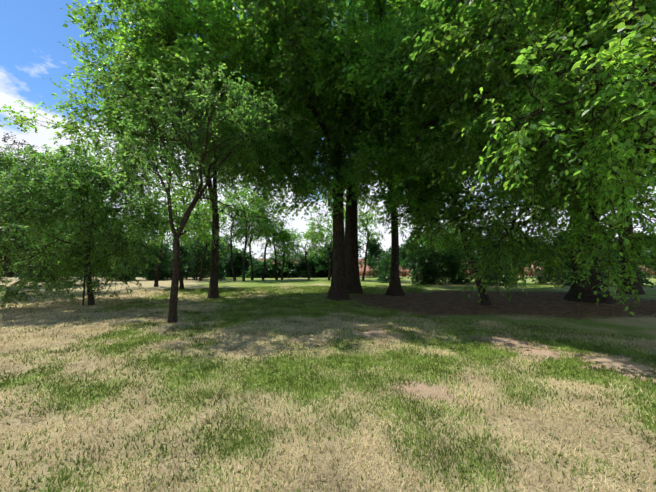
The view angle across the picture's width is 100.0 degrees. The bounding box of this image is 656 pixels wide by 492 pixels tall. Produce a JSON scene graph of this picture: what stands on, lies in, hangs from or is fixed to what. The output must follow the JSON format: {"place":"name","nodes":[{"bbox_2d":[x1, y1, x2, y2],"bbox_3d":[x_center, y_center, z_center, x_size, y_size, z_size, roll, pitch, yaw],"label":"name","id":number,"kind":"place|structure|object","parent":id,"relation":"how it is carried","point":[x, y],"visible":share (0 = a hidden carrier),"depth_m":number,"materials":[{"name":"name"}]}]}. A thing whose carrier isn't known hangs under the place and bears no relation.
{"place":"outdoors","nodes":[
{"label":"outdoors","id":0,"kind":"place"},
{"bbox_2d":[0,276,655,491],"bbox_3d":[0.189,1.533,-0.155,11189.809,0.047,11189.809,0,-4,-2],"label":"ground","id":1,"kind":"structure","parent":0,"point":[643,326],"depth_m":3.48,"materials":[{"name":"beige plant"}]},
{"bbox_2d":[0,236,26,284],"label":"tree","id":2,"kind":"object","parent":1,"relation":"on","point":[4,274],"depth_m":21.29,"materials":[{"name":"green plant"}]},
{"bbox_2d":[3,209,99,280],"bbox_3d":[-22.586,-0.155,22.841,8.092,7.111,8.161,3,-5,-32],"label":"tree","id":3,"kind":"object","parent":1,"relation":"on","point":[37,271],"depth_m":22.20,"materials":[{"name":"green plant"}]},
{"bbox_2d":[0,131,106,287],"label":"tree","id":4,"kind":"object","parent":1,"relation":"on","point":[28,249],"depth_m":14.66,"materials":[{"name":"green plant"}]},
{"bbox_2d":[82,258,85,304],"bbox_3d":[-9.812,1.500,11.094,0.075,2.050,0.072,-3,-5,38],"label":"tree stake","id":5,"kind":"object","parent":1,"relation":"on","point":[83,300],"visible":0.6,"depth_m":11.06,"materials":[{"name":"brown wood"}]},
{"bbox_2d":[0,124,191,310],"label":"tree","id":6,"kind":"object","parent":1,"relation":"on","point":[95,238],"visible":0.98,"depth_m":10.24,"materials":[{"name":"green plant"}]},
{"bbox_2d":[117,189,209,286],"bbox_3d":[-13.118,-0.545,20.884,6.098,7.597,6.487,-4,-6,40],"label":"tree","id":7,"kind":"object","parent":1,"relation":"on","point":[156,284],"visible":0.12,"depth_m":21.04,"materials":[{"name":"green plant"}]},
{"bbox_2d":[0,0,353,298],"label":"tree","id":8,"kind":"object","parent":1,"relation":"on","point":[111,126],"visible":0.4,"depth_m":10.35,"materials":[{"name":"green plant"}]},
{"bbox_2d":[59,42,307,322],"bbox_3d":[-3.689,-1.520,7.870,5.706,7.590,5.420,2,-5,-21],"label":"tree","id":9,"kind":"object","parent":1,"relation":"on","point":[170,164],"visible":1,"depth_m":7.55,"materials":[{"name":"green plant"}]},
{"bbox_2d":[146,180,230,288],"bbox_3d":[-9.699,-0.692,19.583,5.258,7.695,7.262,0,-4,-2],"label":"tree","id":10,"kind":"object","parent":1,"relation":"on","point":[200,219],"visible":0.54,"depth_m":18.87,"materials":[{"name":"green plant"}]},
{"bbox_2d":[166,201,221,280],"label":"tree","id":11,"kind":"object","parent":1,"relation":"on","point":[202,262],"visible":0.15,"depth_m":29.85,"materials":[{"name":"green plant"}]},
{"bbox_2d":[218,191,257,280],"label":"tree","id":12,"kind":"object","parent":1,"relation":"on","point":[231,244],"visible":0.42,"depth_m":29.99,"materials":[{"name":"green plant"}]},
{"bbox_2d":[220,185,280,280],"bbox_3d":[-8.640,-1.636,29.489,6.337,11.063,5.355,3,-5,-36],"label":"tree","id":13,"kind":"object","parent":1,"relation":"on","point":[256,221],"visible":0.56,"depth_m":29.02,"materials":[{"name":"green plant"}]},
{"bbox_2d":[235,189,274,279],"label":"tree","id":14,"kind":"object","parent":1,"relation":"on","point":[249,244],"visible":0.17,"depth_m":31.33,"materials":[{"name":"green plant"}]},
{"bbox_2d":[233,195,296,279],"bbox_3d":[-7.400,-0.940,32.201,7.910,10.082,7.079,0,-4,-2],"label":"tree","id":15,"kind":"object","parent":1,"relation":"on","point":[269,233],"visible":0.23,"depth_m":31.11,"materials":[{"name":"green plant"}]},
{"bbox_2d":[253,205,300,279],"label":"tree","id":16,"kind":"object","parent":1,"relation":"on","point":[279,238],"visible":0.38,"depth_m":32.19,"materials":[{"name":"green plant"}]},
{"bbox_2d":[258,227,301,279],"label":"tree","id":17,"kind":"object","parent":1,"relation":"on","point":[281,250],"visible":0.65,"depth_m":32.24,"materials":[{"name":"green plant"}]},
{"bbox_2d":[60,0,501,300],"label":"tree","id":18,"kind":"object","parent":1,"relation":"on","point":[306,153],"visible":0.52,"depth_m":9.97,"materials":[{"name":"green plant"}]},
{"bbox_2d":[279,224,332,279],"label":"tree","id":19,"kind":"object","parent":1,"relation":"on","point":[314,243],"visible":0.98,"depth_m":31.25,"materials":[{"name":"green plant"}]},
{"bbox_2d":[305,191,345,279],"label":"tree","id":20,"kind":"object","parent":1,"relation":"on","point":[327,230],"visible":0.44,"depth_m":31.41,"materials":[{"name":"green plant"}]},
{"bbox_2d":[0,231,655,277],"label":"hedge","id":21,"kind":"object","parent":1,"relation":"on","point":[293,268],"visible":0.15,"depth_m":40.25,"materials":[{"name":"green plant"}]},
{"bbox_2d":[5,226,655,287],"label":"hedge","id":22,"kind":"object","parent":1,"relation":"on","point":[423,271],"visible":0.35,"depth_m":25.45,"materials":[{"name":"green plant"}]},
{"bbox_2d":[344,200,385,280],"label":"tree","id":23,"kind":"object","parent":1,"relation":"on","point":[364,220],"visible":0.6,"depth_m":30.45,"materials":[{"name":"green plant"}]},
{"bbox_2d":[356,328,390,337],"bbox_3d":[1.053,2.030,6.402,0.718,0.051,1.071,-4,-6,43],"label":"bare soil patch","id":24,"kind":"object","parent":1,"relation":"on","point":[380,332],"depth_m":6.33,"materials":[{"name":"soil"}]},
{"bbox_2d":[297,58,490,295],"bbox_3d":[4.146,-3.845,16.039,10.712,13.450,10.682,-2,-5,25],"label":"tree","id":25,"kind":"object","parent":1,"relation":"on","point":[394,288],"visible":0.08,"depth_m":15.02,"materials":[{"name":"green plant"}]},
{"bbox_2d":[245,0,562,293],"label":"tree","id":26,"kind":"object","parent":1,"relation":"on","point":[354,286],"visible":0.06,"depth_m":15.70,"materials":[{"name":"green plant"}]},
{"bbox_2d":[387,380,468,403],"bbox_3d":[1.191,1.819,3.444,0.903,0.052,0.768,0,-4,-2],"label":"dirt patch","id":27,"kind":"object","parent":1,"relation":"on","point":[424,390],"depth_m":3.41,"materials":[{"name":"soil"}]},
{"bbox_2d":[400,213,460,279],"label":"tree","id":28,"kind":"object","parent":1,"relation":"on","point":[432,239],"visible":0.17,"depth_m":24.83,"materials":[{"name":"green plant"}]},
{"bbox_2d":[418,219,473,255],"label":"tree","id":29,"kind":"object","parent":1,"relation":"on","point":[439,241],"visible":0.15,"depth_m":26.96,"materials":[{"name":"green plant"}]},
{"bbox_2d":[360,134,541,305],"bbox_3d":[5.015,-1.323,11.438,6.830,7.732,6.971,-2,-5,29],"label":"tree","id":30,"kind":"object","parent":1,"relation":"on","point":[484,298],"visible":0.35,"depth_m":10.64,"materials":[{"name":"green plant"}]},
{"bbox_2d":[318,0,655,303],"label":"tree","id":31,"kind":"object","parent":1,"relation":"on","point":[383,151],"visible":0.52,"depth_m":8.37,"materials":[{"name":"green plant"}]},
{"bbox_2d":[328,290,655,373],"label":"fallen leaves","id":32,"kind":"object","parent":1,"relation":"on","point":[583,313],"visible":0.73,"depth_m":10.93,"materials":[{"name":"brown plant"}]},
{"bbox_2d":[457,333,569,356],"bbox_3d":[3.615,1.966,5.550,1.635,0.061,1.900,0,-4,-2],"label":"dirt patch","id":33,"kind":"object","parent":1,"relation":"on","point":[515,344],"depth_m":5.52,"materials":[{"name":"soil"}]},
{"bbox_2d":[381,0,655,314],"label":"tree","id":34,"kind":"object","parent":1,"relation":"on","point":[611,94],"visible":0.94,"depth_m":5.62,"materials":[{"name":"green plant"}]},
{"bbox_2d":[505,348,565,361],"bbox_3d":[3.764,1.919,4.895,1.386,0.064,0.860,3,-5,-31],"label":"dirt patch","id":35,"kind":"object","parent":1,"relation":"on","point":[542,353],"depth_m":4.81,"materials":[{"name":"soil"}]},
{"bbox_2d":[480,0,655,294],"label":"tree","id":36,"kind":"object","parent":1,"relation":"on","point":[638,287],"depth_m":15.53,"materials":[{"name":"green plant"}]},
{"bbox_2d":[565,351,655,382],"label":"dirt patch","id":37,"kind":"object","parent":1,"relation":"on","point":[610,362],"depth_m":4.28,"materials":[{"name":"soil"}]},
{"bbox_2d":[0,0,655,258],"label":"sky","id":38,"kind":"structure","parent":0,"point":[31,31],"materials":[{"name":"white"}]},
{"bbox_2d":[206,258,655,275],"bbox_3d":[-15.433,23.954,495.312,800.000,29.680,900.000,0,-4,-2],"label":"brick wall","id":39,"kind":"structure","parent":0,"point":[368,270],"depth_m":51.01,"materials":[{"name":"brown brick"}]}
]}

